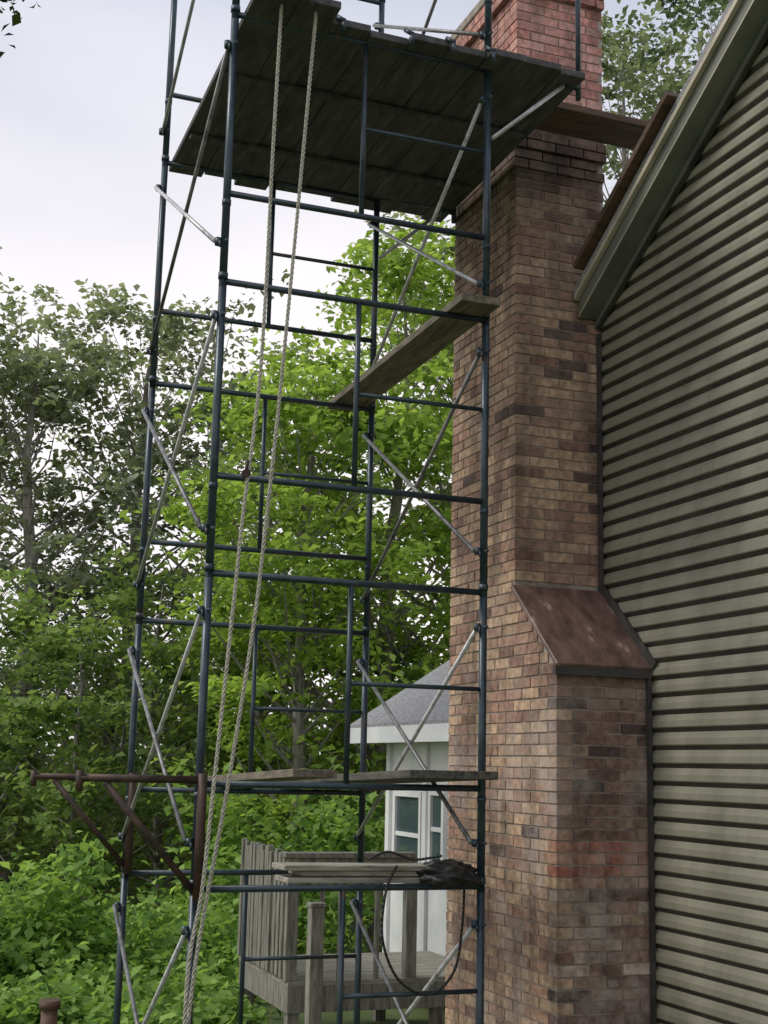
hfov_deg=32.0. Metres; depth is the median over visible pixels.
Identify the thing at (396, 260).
maple tree
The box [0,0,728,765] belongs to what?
sky
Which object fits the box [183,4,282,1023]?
hoist rope
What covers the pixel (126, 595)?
ash tree
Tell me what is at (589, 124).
walkboard
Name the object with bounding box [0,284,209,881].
oak tree
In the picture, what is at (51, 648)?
ash tree
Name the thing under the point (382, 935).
power cable
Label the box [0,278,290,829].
oak tree
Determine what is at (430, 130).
scaffold tower
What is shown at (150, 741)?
distant woods
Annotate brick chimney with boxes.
[445,0,656,1023]
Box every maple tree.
[97,321,452,937]
[112,212,455,936]
[249,215,455,808]
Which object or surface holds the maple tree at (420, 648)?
on the ground
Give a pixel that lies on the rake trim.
(740, 50)
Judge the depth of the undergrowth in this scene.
12.84 m
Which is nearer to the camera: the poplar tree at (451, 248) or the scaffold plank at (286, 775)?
the scaffold plank at (286, 775)
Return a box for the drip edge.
[574,0,753,316]
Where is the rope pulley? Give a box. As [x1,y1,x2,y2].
[241,460,250,477]
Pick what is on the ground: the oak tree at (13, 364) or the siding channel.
the oak tree at (13, 364)
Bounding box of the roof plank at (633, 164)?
[573,91,678,269]
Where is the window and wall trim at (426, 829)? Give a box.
[382,742,449,1007]
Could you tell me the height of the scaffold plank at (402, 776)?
0.117 m
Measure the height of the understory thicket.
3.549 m
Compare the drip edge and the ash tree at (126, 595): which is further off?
the ash tree at (126, 595)
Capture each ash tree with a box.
[0,528,339,909]
[0,567,116,899]
[0,609,239,899]
[73,399,431,893]
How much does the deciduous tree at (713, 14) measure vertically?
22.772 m
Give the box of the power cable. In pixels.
[368,851,465,995]
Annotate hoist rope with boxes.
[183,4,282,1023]
[187,11,317,1023]
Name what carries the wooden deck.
on the ground
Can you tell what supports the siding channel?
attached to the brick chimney
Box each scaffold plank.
[208,769,336,781]
[277,770,497,783]
[327,292,500,411]
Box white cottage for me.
[350,660,450,1007]
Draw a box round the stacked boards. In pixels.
[272,862,427,882]
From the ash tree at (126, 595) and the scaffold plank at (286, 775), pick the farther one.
the ash tree at (126, 595)
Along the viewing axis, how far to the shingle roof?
8.07 m
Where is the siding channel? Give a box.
[596,333,656,1023]
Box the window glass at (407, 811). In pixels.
[397,795,440,859]
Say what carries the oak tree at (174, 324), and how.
on the ground
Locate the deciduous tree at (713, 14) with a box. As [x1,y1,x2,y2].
[602,0,729,204]
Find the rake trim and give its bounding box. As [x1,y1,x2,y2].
[579,0,767,325]
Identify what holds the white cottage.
on the ground
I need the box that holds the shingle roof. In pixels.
[574,0,733,293]
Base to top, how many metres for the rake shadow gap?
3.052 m
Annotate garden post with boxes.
[39,998,60,1023]
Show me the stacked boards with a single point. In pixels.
(311, 872)
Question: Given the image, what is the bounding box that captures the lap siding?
[600,39,767,1023]
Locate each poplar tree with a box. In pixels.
[338,81,620,577]
[601,0,713,206]
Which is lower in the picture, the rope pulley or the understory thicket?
the understory thicket
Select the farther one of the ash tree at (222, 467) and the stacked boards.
the ash tree at (222, 467)
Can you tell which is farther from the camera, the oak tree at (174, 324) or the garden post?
the oak tree at (174, 324)
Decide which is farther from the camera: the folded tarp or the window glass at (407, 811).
the window glass at (407, 811)
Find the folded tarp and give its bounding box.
[415,859,481,886]
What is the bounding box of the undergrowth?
[0,747,385,1023]
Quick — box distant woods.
[0,620,396,879]
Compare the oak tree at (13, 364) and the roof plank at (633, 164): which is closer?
the roof plank at (633, 164)
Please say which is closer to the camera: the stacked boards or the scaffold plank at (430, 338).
the stacked boards
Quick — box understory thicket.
[0,685,383,907]
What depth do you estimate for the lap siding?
7.56 m
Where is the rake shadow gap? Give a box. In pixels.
[596,26,767,329]
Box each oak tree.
[0,0,39,57]
[0,246,168,706]
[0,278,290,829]
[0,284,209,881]
[11,268,364,769]
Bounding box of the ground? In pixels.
[5,771,445,1023]
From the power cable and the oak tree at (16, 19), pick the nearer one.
the power cable
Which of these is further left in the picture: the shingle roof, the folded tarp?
the folded tarp
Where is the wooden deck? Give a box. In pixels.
[237,838,446,1023]
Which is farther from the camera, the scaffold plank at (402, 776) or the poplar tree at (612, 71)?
the poplar tree at (612, 71)
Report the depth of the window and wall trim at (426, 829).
12.37 m
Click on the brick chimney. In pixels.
(571, 663)
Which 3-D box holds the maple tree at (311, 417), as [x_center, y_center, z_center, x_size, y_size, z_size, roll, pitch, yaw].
[-1.124,1.288,17.054,5.223,8.219,5.049,5,-11,-20]
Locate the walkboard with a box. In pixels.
[535,102,648,149]
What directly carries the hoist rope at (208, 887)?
hanging from the scaffold tower
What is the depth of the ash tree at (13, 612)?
19.33 m
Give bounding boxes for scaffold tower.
[30,0,584,1023]

